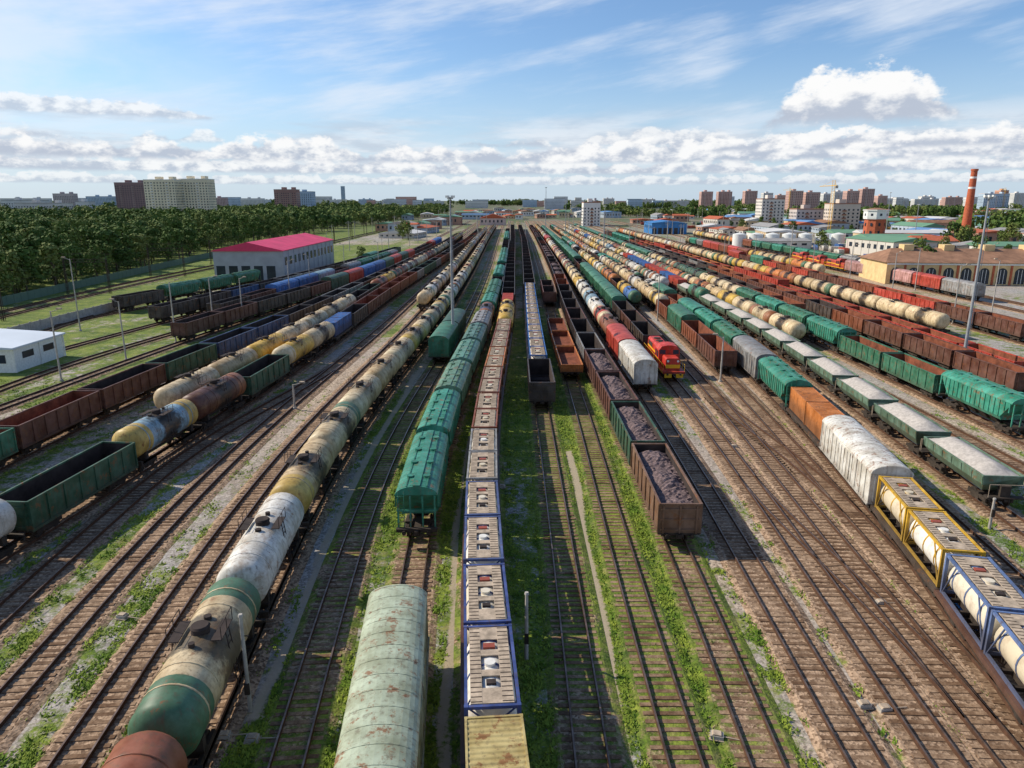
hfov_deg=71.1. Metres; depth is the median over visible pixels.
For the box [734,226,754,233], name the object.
warehouse
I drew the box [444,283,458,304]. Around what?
tank wagon
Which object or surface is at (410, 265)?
tank wagon
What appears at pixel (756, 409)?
railway track
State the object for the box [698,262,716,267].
gondola wagon
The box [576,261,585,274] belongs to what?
gondola wagon
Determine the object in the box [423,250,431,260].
tank wagon
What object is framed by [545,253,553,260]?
coal gondola wagon
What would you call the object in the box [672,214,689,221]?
warehouse
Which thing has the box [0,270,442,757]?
railway track
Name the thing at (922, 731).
railway track
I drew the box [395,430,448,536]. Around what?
hopper wagon
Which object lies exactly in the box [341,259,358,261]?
gondola wagon
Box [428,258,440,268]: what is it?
gondola wagon
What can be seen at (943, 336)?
sided wagon
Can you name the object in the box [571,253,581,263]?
boxcar
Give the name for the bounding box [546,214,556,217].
warehouse
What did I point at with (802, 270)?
gondola wagon
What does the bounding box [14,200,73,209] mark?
residential block
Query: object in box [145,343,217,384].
gondola wagon
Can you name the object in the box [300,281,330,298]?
gondola wagon
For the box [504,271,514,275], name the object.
gondola wagon
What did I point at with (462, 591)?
flat wagon
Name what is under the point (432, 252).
tank wagon
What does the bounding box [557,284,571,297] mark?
gondola wagon
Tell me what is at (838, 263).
diesel locomotive
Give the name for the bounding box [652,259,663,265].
tank wagon
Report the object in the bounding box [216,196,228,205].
residential block
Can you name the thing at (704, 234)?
tank wagon
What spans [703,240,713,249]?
boxcar
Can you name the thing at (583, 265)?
boxcar
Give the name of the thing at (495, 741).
shipping container
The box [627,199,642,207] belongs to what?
residential block
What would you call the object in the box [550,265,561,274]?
coal gondola wagon
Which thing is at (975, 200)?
residential block
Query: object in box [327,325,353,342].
flat wagon
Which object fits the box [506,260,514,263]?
gondola wagon
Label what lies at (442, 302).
tank wagon
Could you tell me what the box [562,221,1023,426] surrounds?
railway track
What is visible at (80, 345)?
railway track
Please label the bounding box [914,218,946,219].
garage building
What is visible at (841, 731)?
railway track
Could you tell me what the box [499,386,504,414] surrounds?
flat wagon
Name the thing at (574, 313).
gondola wagon
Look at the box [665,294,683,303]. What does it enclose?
gondola wagon
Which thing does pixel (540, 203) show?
residential block
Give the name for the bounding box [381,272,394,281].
tank wagon
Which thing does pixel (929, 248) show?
deciduous tree
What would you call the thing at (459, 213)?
garage building
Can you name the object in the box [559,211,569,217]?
garage building
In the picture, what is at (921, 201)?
apartment tower
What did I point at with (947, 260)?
roundhouse
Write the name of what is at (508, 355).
flat wagon
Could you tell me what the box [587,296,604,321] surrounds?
tank wagon
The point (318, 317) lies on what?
tank wagon
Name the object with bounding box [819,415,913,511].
boxcar
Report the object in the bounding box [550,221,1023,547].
railway track
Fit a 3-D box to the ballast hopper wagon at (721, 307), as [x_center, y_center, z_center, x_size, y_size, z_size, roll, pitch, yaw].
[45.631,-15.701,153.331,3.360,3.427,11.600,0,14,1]
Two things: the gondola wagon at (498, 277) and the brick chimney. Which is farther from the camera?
the brick chimney
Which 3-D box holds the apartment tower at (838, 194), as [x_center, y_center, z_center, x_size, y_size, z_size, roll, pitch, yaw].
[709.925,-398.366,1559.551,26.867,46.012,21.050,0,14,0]
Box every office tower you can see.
[300,190,315,206]
[341,186,344,198]
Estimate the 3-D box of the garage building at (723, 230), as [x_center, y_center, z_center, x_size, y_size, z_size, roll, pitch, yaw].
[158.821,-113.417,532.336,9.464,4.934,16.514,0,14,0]
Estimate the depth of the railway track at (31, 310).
197.11 m
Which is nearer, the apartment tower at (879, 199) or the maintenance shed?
the maintenance shed
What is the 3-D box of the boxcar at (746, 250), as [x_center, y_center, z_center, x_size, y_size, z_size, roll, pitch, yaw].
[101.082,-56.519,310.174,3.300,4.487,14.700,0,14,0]
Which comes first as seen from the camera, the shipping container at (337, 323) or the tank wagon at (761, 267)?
the shipping container at (337, 323)
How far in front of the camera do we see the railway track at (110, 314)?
160.72 m
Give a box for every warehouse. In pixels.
[378,229,425,237]
[387,221,417,231]
[402,213,413,219]
[406,223,419,228]
[417,224,439,233]
[418,220,431,224]
[420,212,433,217]
[423,218,441,228]
[434,217,446,225]
[461,214,489,218]
[464,212,482,213]
[502,214,514,218]
[515,214,522,218]
[518,210,533,215]
[535,213,544,217]
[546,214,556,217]
[572,207,581,211]
[630,218,654,223]
[650,213,664,218]
[655,218,679,221]
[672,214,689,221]
[696,223,733,231]
[709,226,736,233]
[724,215,751,218]
[729,219,739,226]
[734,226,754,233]
[737,211,754,214]
[744,217,768,226]
[755,228,806,237]
[782,221,818,231]
[784,219,814,222]
[797,220,824,224]
[810,225,846,232]
[815,219,848,228]
[858,221,863,228]
[886,218,900,222]
[905,227,949,229]
[925,216,948,218]
[951,229,1019,241]
[965,241,1023,248]
[986,227,1023,234]
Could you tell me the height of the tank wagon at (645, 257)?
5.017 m
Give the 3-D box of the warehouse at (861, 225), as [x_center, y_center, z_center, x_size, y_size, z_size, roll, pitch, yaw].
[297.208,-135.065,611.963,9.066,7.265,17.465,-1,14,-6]
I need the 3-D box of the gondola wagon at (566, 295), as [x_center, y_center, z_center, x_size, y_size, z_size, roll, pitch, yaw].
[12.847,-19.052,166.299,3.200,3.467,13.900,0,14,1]
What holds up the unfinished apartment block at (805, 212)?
on the ground at (232, 487)
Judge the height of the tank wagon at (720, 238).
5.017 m
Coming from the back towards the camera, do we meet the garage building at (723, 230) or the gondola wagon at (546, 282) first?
the garage building at (723, 230)
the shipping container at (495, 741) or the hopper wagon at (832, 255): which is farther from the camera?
the hopper wagon at (832, 255)
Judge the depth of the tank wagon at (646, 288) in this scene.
175.09 m
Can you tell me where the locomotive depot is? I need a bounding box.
[211,233,333,279]
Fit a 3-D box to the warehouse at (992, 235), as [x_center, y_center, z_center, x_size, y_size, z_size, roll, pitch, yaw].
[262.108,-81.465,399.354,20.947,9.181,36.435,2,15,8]
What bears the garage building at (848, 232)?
on the ground at (232, 487)
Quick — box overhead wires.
[0,214,400,287]
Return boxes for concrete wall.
[5,302,116,330]
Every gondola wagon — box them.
[0,390,101,454]
[0,428,17,466]
[0,441,137,536]
[77,363,166,414]
[111,289,164,310]
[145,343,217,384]
[147,298,198,321]
[170,311,224,340]
[187,290,231,311]
[199,328,257,359]
[206,296,250,311]
[212,302,257,326]
[223,284,258,296]
[235,354,289,400]
[239,288,276,299]
[241,315,288,340]
[245,294,286,316]
[249,278,282,289]
[274,305,313,322]
[275,273,302,279]
[275,287,310,306]
[296,269,319,274]
[299,296,332,311]
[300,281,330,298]
[313,265,334,269]
[321,289,349,301]
[329,262,346,267]
[335,267,348,273]
[338,282,363,292]
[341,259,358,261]
[341,304,367,329]
[350,290,369,300]
[353,295,379,318]
[354,277,375,285]
[357,283,380,292]
[366,272,384,277]
[367,288,390,308]
[378,268,392,271]
[379,282,400,300]
[388,247,400,252]
[389,276,408,293]
[400,272,416,287]
[407,268,423,281]
[414,247,424,251]
[415,264,430,276]
[422,261,435,273]
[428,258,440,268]
[433,255,445,265]
[438,252,448,262]
[447,248,455,256]
[491,276,502,285]
[501,287,514,304]
[502,281,514,286]
[503,276,514,280]
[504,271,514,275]
[505,267,514,270]
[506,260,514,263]
[522,259,530,266]
[523,265,532,268]
[523,269,533,272]
[523,273,533,277]
[523,278,535,292]
[527,358,555,406]
[540,280,553,293]
[542,286,556,305]
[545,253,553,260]
[546,256,555,263]
[547,259,557,267]
[549,262,559,269]
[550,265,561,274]
[552,269,563,280]
[554,274,566,284]
[555,279,568,290]
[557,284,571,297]
[559,291,575,307]
[562,299,580,316]
[565,308,586,330]
[570,319,594,345]
[574,258,584,269]
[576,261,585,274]
[576,332,604,363]
[584,349,619,387]
[595,371,638,419]
[610,278,624,288]
[610,401,664,465]
[612,300,635,323]
[620,310,647,330]
[630,322,662,347]
[630,443,702,539]
[656,299,674,323]
[659,244,670,247]
[665,251,679,254]
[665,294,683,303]
[672,254,685,257]
[678,261,693,264]
[680,256,695,260]
[681,320,714,352]
[686,264,705,268]
[689,259,704,264]
[696,268,716,272]
[696,334,736,371]
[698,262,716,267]
[708,266,728,271]
[708,272,730,277]
[720,270,741,276]
[722,277,744,282]
[733,274,756,281]
[734,266,754,274]
[735,282,760,288]
[739,254,750,260]
[747,270,771,279]
[747,279,774,287]
[751,288,782,295]
[762,275,789,284]
[763,260,782,267]
[764,285,795,294]
[770,296,805,309]
[777,263,799,271]
[783,292,817,302]
[792,267,816,275]
[805,299,846,318]
[808,271,837,279]
[827,276,858,286]
[831,309,879,335]
[839,335,902,372]
[849,281,883,292]
[863,320,921,351]
[873,287,913,301]
[881,353,948,398]
[902,294,946,310]
[903,334,973,369]
[935,302,988,327]
[952,351,1023,391]
[974,312,1023,340]
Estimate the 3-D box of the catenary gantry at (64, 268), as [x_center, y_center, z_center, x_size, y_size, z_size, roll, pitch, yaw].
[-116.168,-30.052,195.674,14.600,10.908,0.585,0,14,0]
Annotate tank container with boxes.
[463,515,503,579]
[463,563,510,643]
[463,623,520,737]
[465,480,499,528]
[466,451,497,493]
[469,428,496,460]
[471,409,497,443]
[475,393,498,426]
[478,378,500,413]
[481,367,502,396]
[484,356,504,381]
[487,347,505,372]
[490,338,507,362]
[493,331,508,350]
[495,324,509,345]
[497,318,510,338]
[525,285,534,288]
[525,288,535,294]
[525,292,535,298]
[525,295,536,306]
[526,299,536,302]
[526,303,537,310]
[526,308,538,314]
[526,313,539,325]
[527,318,540,327]
[527,324,542,342]
[528,331,543,337]
[528,338,544,356]
[529,346,546,357]
[875,475,943,541]
[903,509,985,587]
[940,553,1023,651]
[983,609,1023,708]
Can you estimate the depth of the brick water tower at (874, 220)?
374.00 m
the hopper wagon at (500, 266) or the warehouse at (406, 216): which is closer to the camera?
the hopper wagon at (500, 266)
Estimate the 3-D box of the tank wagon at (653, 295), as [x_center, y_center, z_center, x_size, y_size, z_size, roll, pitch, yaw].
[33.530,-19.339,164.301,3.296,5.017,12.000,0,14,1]
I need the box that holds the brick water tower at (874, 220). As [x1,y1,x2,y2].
[863,208,889,233]
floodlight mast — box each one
[445,195,455,350]
[603,206,605,246]
[964,195,995,347]
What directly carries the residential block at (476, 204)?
on the ground at (232, 487)
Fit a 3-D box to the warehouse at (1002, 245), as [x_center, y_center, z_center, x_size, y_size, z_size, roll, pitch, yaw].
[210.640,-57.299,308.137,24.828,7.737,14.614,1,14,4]
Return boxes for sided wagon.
[547,318,567,332]
[550,330,574,351]
[555,346,582,377]
[702,260,718,262]
[711,263,728,266]
[722,266,733,270]
[778,284,808,291]
[798,291,831,298]
[820,298,856,306]
[845,306,888,317]
[876,316,927,329]
[913,328,975,344]
[959,343,1023,366]
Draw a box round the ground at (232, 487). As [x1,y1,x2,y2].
[0,201,1023,767]
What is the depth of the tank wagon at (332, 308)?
142.76 m
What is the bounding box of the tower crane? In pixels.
[820,180,837,229]
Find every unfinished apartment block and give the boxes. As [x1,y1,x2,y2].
[755,195,784,223]
[789,205,823,219]
[823,199,860,228]
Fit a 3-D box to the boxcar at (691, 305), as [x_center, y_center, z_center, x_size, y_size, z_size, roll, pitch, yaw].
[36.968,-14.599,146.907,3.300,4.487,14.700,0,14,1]
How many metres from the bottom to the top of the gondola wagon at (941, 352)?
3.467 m
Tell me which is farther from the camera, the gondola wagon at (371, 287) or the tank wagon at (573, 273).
the tank wagon at (573, 273)
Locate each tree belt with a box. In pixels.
[0,198,1023,250]
[0,211,330,296]
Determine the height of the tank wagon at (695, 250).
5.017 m
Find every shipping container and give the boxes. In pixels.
[321,317,343,336]
[331,312,351,330]
[464,713,529,767]
[502,293,512,295]
[502,296,512,300]
[664,273,675,278]
[668,275,679,286]
[673,277,686,288]
[789,387,828,423]
[804,402,843,440]
[819,245,828,250]
[828,246,841,251]
[834,249,843,254]
[838,247,848,253]
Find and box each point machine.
[115,612,139,620]
[217,730,247,740]
[243,732,276,744]
[500,484,514,488]
[709,729,739,741]
[856,699,878,709]
[874,703,906,713]
[875,598,899,604]
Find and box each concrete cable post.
[238,613,252,712]
[524,591,531,659]
[987,498,997,529]
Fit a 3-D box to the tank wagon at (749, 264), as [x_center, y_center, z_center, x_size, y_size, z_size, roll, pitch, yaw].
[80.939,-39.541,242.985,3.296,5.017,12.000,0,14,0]
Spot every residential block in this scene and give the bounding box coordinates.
[0,197,52,202]
[0,198,48,208]
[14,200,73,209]
[52,192,78,205]
[75,199,95,208]
[85,195,116,206]
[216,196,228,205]
[221,197,240,205]
[240,197,264,205]
[316,196,331,203]
[321,199,338,203]
[358,198,372,204]
[366,200,375,204]
[384,199,405,205]
[396,197,416,204]
[413,200,421,204]
[423,200,443,204]
[465,201,487,207]
[472,199,487,200]
[523,200,536,206]
[537,201,543,206]
[544,199,564,208]
[554,197,567,206]
[570,200,584,207]
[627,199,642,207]
[652,200,663,207]
[892,197,903,205]
[962,197,977,205]
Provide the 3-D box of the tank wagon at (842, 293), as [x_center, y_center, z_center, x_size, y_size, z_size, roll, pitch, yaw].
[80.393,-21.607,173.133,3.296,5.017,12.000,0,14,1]
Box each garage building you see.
[375,222,391,230]
[433,214,446,217]
[439,215,462,224]
[455,211,469,215]
[494,212,512,215]
[551,209,559,213]
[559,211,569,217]
[574,211,581,217]
[600,211,621,217]
[663,214,672,218]
[703,216,729,225]
[718,228,734,234]
[745,231,754,238]
[751,222,788,228]
[754,238,811,248]
[824,229,886,239]
[845,234,937,254]
[853,230,944,235]
[854,234,925,236]
[890,221,945,229]
[901,216,926,221]
[906,220,955,227]
[908,235,958,244]
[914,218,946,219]
[943,217,957,219]
[952,241,972,248]
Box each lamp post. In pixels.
[49,308,63,380]
[61,257,81,330]
[109,298,127,359]
[168,279,178,341]
[208,275,216,310]
[239,276,245,319]
[287,259,293,288]
[292,381,305,408]
[653,271,659,320]
[713,333,723,381]
[892,251,902,287]
[914,246,920,289]
[951,264,970,323]
[991,258,1000,311]
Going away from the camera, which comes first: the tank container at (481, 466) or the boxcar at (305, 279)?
the tank container at (481, 466)
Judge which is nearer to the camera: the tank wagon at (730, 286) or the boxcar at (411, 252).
the tank wagon at (730, 286)
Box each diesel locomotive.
[645,336,684,377]
[790,252,809,260]
[806,255,827,266]
[824,258,846,271]
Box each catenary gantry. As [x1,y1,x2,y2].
[0,291,5,320]
[62,255,111,293]
[146,244,185,276]
[208,237,238,264]
[287,228,309,235]
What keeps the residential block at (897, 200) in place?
on the ground at (232, 487)
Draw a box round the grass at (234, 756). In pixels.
[0,378,1023,767]
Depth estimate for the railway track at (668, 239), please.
462.06 m
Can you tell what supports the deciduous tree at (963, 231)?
on the ground at (232, 487)
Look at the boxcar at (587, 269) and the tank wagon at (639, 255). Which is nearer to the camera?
the boxcar at (587, 269)
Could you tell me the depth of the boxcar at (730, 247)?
325.86 m
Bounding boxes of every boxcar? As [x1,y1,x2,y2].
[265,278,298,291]
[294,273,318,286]
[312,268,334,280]
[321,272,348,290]
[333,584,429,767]
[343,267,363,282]
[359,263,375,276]
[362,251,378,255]
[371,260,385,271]
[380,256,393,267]
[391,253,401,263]
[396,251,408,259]
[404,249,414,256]
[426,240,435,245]
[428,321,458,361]
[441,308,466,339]
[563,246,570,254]
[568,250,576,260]
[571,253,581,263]
[580,262,591,275]
[584,266,596,280]
[588,270,602,285]
[593,275,608,292]
[598,281,614,301]
[605,288,625,312]
[606,323,637,359]
[618,339,657,389]
[635,247,643,252]
[641,249,651,254]
[652,282,676,293]
[667,303,697,336]
[678,297,707,312]
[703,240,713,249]
[710,242,719,251]
[718,243,728,254]
[727,245,738,252]
[728,249,746,258]
[733,335,778,383]
[737,247,751,253]
[742,239,752,247]
[750,254,770,263]
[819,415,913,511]
[844,260,863,272]
[892,268,916,285]
[911,272,944,292]
[940,277,985,299]
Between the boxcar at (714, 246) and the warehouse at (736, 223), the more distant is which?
the warehouse at (736, 223)
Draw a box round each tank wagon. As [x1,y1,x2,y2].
[0,499,25,559]
[101,730,187,767]
[112,399,201,471]
[127,577,265,767]
[153,366,219,408]
[182,372,248,431]
[208,347,257,376]
[216,492,306,618]
[246,332,286,358]
[269,438,337,534]
[272,334,315,375]
[277,320,309,341]
[300,309,328,328]
[303,321,336,357]
[308,401,361,475]
[319,301,343,317]
[336,293,356,308]
[338,374,383,433]
[364,353,400,402]
[370,275,387,285]
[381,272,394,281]
[383,337,415,378]
[389,267,401,277]
[396,264,407,273]
[399,324,426,360]
[403,260,413,270]
[408,258,418,267]
[413,313,435,346]
[414,255,423,264]
[416,286,434,309]
[418,253,427,262]
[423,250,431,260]
[424,303,443,331]
[426,281,440,301]
[427,248,434,257]
[431,247,438,255]
[431,275,444,295]
[432,296,449,321]
[437,271,448,289]
[438,289,454,309]
[441,268,450,284]
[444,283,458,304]
[445,265,455,279]
[448,261,457,273]
[449,279,462,297]
[452,259,459,270]
[454,256,462,268]
[454,274,465,291]
[456,253,464,263]
[456,269,467,286]
[460,249,467,261]
[460,266,470,281]
[463,263,472,277]
[465,259,474,271]
[467,257,475,270]
[469,254,477,265]
[479,301,494,328]
[497,307,513,330]
[499,299,514,315]
[558,252,564,264]
[559,255,567,267]
[561,258,569,270]
[563,260,572,271]
[565,263,575,277]
[567,266,578,280]
[570,270,580,286]
[573,274,584,290]
[576,278,589,297]
[579,283,592,304]
[583,289,598,312]
[584,252,591,261]
[587,256,595,263]
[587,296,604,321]
[590,257,599,266]
[592,304,611,331]
[593,260,603,270]
[597,263,607,274]
[598,313,618,341]
[599,254,608,262]
[601,266,612,277]
[603,256,610,264]
[606,270,619,281]
[607,259,617,269]
[611,252,619,258]
[611,262,622,273]
[615,248,624,253]
[616,266,627,278]
[617,279,630,294]
[620,256,629,264]
[622,270,633,281]
[623,285,641,308]
[625,259,635,265]
[627,274,640,287]
[630,262,641,269]
[631,268,642,275]
[634,277,648,294]
[635,253,644,257]
[637,265,649,274]
[641,255,650,259]
[641,282,655,305]
[643,269,656,277]
[646,258,656,262]
[646,278,657,283]
[647,289,668,311]
[648,251,655,257]
[651,273,668,285]
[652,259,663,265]
[653,253,663,259]
[659,257,669,263]
[659,262,671,269]
[666,259,677,266]
[667,265,679,273]
[669,241,676,248]
[673,261,685,269]
[674,242,682,249]
[675,269,688,277]
[679,243,687,251]
[681,265,694,273]
[684,274,698,283]
[685,236,691,243]
[685,246,694,253]
[687,282,709,303]
[690,268,704,277]
[692,246,701,255]
[694,278,709,286]
[698,249,707,257]
[699,273,715,282]
[702,231,707,238]
[705,283,724,296]
[706,233,713,239]
[706,251,715,260]
[710,276,728,286]
[711,233,719,241]
[714,253,725,262]
[717,234,724,242]
[717,290,738,303]
[722,254,734,265]
[722,281,741,293]
[723,235,730,243]
[732,258,745,266]
[732,295,756,312]
[742,260,756,268]
[748,249,760,254]
[749,303,777,322]
[753,264,768,271]
[758,252,769,256]
[765,266,783,275]
[768,254,781,261]
[769,313,805,342]
[779,255,793,263]
[779,270,798,284]
[791,259,807,266]
[794,274,816,290]
[804,262,825,271]
[811,279,835,295]
[829,284,857,302]
[851,290,883,310]
[876,297,912,319]
[905,305,949,332]
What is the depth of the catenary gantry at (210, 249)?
284.69 m
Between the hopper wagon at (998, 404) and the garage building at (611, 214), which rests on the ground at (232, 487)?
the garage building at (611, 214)
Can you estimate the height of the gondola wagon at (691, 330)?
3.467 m
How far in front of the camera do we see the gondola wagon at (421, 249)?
330.75 m
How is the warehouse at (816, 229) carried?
on the ground at (232, 487)
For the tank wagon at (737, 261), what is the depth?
253.84 m
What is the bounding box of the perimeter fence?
[0,252,212,305]
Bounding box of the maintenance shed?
[0,328,65,372]
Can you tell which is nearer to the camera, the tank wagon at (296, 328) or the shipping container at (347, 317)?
the tank wagon at (296, 328)
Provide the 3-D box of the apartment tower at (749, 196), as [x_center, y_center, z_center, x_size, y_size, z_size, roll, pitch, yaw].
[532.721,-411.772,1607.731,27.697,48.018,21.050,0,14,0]
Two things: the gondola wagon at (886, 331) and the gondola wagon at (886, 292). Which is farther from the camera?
the gondola wagon at (886, 292)
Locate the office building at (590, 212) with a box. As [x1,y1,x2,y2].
[581,199,600,225]
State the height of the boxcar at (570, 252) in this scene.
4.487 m
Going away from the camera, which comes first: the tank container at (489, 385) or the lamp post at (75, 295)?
the tank container at (489, 385)
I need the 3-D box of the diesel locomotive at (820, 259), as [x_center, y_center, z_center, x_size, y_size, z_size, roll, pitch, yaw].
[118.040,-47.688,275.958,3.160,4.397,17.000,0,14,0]
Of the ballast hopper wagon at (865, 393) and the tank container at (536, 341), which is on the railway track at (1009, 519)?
the ballast hopper wagon at (865, 393)
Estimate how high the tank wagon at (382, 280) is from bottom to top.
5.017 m
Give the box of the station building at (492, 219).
[480,214,505,224]
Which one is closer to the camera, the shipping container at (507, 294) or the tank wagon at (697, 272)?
the shipping container at (507, 294)
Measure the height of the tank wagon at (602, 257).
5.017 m
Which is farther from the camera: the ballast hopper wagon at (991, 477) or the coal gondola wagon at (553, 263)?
the coal gondola wagon at (553, 263)
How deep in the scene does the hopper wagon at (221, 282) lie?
195.12 m
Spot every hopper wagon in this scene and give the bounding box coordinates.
[156,279,202,301]
[197,274,235,293]
[230,269,261,286]
[341,261,360,269]
[356,257,371,265]
[368,254,381,261]
[378,252,389,257]
[386,249,397,255]
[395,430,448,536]
[416,389,460,460]
[434,360,471,414]
[449,339,480,382]
[461,322,486,361]
[470,310,491,342]
[480,292,497,318]
[484,285,499,300]
[488,278,501,292]
[492,268,504,278]
[495,264,504,270]
[497,257,506,262]
[677,283,690,297]
[690,237,699,245]
[694,308,726,330]
[696,239,704,247]
[699,294,724,311]
[711,301,739,320]
[712,320,748,346]
[726,308,757,330]
[735,287,763,301]
[742,318,777,343]
[751,240,763,249]
[755,295,786,311]
[756,356,812,413]
[761,242,774,251]
[761,328,800,357]
[771,243,785,254]
[778,304,815,336]
[782,245,797,255]
[782,341,826,373]
[795,247,812,251]
[805,357,858,394]
[806,315,856,353]
[809,250,825,255]
[823,252,842,258]
[834,377,898,421]
[839,255,860,260]
[871,402,951,457]
[919,436,1023,505]
[936,369,1023,434]
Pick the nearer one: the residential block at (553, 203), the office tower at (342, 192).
the residential block at (553, 203)
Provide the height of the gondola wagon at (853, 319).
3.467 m
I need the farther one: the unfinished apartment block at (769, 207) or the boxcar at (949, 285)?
the unfinished apartment block at (769, 207)
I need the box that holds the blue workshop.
[644,220,686,233]
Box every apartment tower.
[114,180,145,209]
[273,187,300,206]
[603,197,614,203]
[643,198,654,203]
[664,199,689,207]
[698,190,712,206]
[715,190,732,206]
[742,189,757,204]
[761,192,772,197]
[775,194,785,197]
[784,189,803,212]
[802,190,820,207]
[819,192,830,204]
[830,190,842,202]
[842,189,859,202]
[858,187,874,207]
[873,194,887,206]
[887,197,907,207]
[910,198,938,207]
[918,195,933,198]
[941,196,962,206]
[976,192,1009,208]
[995,189,1008,192]
[1008,192,1023,207]
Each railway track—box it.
[0,221,479,414]
[0,222,479,477]
[0,225,488,575]
[0,231,378,314]
[0,231,385,320]
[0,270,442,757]
[0,332,172,395]
[0,360,354,649]
[31,225,490,767]
[40,302,164,330]
[42,288,204,331]
[63,221,470,351]
[187,225,498,767]
[247,225,504,767]
[385,221,509,767]
[452,221,532,767]
[456,224,480,243]
[516,221,632,767]
[524,221,805,767]
[524,231,723,767]
[528,221,904,767]
[532,221,980,767]
[536,221,1023,767]
[540,221,1023,745]
[546,221,1023,593]
[549,227,1023,729]
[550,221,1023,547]
[553,221,1023,474]
[557,221,1023,451]
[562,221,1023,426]
[567,221,952,369]
[600,222,727,255]
[600,224,1023,346]
[609,221,1023,313]
[616,221,1023,306]
[704,397,866,515]
[728,476,1007,724]
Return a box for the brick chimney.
[962,169,978,227]
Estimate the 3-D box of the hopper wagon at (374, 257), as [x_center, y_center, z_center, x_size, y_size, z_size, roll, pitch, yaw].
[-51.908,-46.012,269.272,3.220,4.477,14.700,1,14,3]
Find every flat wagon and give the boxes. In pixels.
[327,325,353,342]
[460,511,504,605]
[460,599,515,767]
[464,454,499,510]
[474,415,500,453]
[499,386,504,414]
[503,364,507,385]
[506,346,510,363]
[786,408,821,451]
[870,505,952,596]
[934,589,1023,724]
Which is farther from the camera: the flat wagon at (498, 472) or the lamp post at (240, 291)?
the lamp post at (240, 291)
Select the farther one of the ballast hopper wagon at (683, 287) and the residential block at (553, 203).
the residential block at (553, 203)
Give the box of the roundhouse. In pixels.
[858,244,1023,284]
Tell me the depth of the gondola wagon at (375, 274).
215.03 m
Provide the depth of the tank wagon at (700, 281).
185.98 m
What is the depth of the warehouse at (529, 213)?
1144.65 m
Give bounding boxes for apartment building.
[143,177,183,210]
[177,176,216,209]
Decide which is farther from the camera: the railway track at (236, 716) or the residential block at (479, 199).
the residential block at (479, 199)
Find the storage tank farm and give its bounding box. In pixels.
[732,233,845,246]
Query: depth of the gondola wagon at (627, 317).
140.18 m
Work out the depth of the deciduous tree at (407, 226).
455.42 m
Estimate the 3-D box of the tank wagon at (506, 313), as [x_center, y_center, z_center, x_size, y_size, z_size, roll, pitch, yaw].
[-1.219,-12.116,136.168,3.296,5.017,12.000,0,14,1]
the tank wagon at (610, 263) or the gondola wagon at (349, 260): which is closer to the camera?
the tank wagon at (610, 263)
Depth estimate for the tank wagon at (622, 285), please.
181.71 m
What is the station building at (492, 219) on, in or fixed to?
on the ground at (232, 487)
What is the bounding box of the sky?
[0,0,1023,200]
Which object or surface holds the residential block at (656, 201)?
on the ground at (232, 487)
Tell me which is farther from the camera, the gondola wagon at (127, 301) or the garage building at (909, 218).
the garage building at (909, 218)
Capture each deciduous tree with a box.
[356,246,365,256]
[394,218,411,238]
[399,221,412,239]
[913,236,934,247]
[923,245,936,251]
[940,221,961,239]
[954,224,971,241]
[962,228,977,240]
[1001,222,1023,241]
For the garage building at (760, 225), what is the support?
on the ground at (232, 487)
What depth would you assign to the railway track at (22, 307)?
205.07 m
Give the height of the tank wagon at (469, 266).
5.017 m
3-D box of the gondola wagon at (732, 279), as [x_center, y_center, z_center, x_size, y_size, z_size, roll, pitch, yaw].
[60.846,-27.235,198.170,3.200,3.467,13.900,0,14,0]
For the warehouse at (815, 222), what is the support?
on the ground at (232, 487)
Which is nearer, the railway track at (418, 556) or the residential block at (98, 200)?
the railway track at (418, 556)
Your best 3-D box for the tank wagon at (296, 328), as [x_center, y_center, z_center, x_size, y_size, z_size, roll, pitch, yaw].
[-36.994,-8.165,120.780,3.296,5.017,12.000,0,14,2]
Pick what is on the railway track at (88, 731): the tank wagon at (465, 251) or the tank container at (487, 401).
the tank wagon at (465, 251)
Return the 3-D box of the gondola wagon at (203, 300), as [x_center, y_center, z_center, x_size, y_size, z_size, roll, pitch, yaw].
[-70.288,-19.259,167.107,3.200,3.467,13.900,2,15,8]
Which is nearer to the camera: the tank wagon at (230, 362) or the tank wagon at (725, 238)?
the tank wagon at (230, 362)
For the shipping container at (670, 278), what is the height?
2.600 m
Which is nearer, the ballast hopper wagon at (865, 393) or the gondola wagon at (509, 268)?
the ballast hopper wagon at (865, 393)
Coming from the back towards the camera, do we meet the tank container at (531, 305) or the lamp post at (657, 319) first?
the lamp post at (657, 319)
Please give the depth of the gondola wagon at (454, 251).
322.61 m
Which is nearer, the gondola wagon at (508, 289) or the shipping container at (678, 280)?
the gondola wagon at (508, 289)
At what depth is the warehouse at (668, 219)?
689.44 m
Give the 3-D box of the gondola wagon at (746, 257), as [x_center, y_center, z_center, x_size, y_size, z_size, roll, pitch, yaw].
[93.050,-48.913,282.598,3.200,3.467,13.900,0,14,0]
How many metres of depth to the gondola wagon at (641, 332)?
124.15 m
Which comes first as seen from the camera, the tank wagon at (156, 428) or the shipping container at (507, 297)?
the tank wagon at (156, 428)
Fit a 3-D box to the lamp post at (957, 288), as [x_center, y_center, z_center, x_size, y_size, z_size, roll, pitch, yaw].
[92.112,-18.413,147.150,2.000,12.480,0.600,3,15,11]
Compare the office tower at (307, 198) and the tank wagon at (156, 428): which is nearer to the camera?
the tank wagon at (156, 428)
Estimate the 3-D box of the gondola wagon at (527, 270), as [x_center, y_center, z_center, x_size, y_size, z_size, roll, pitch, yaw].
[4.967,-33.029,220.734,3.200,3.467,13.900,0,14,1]
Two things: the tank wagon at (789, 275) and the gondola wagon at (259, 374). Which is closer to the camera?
the gondola wagon at (259, 374)
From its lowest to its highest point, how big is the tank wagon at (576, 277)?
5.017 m
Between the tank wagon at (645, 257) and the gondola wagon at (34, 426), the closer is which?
the gondola wagon at (34, 426)

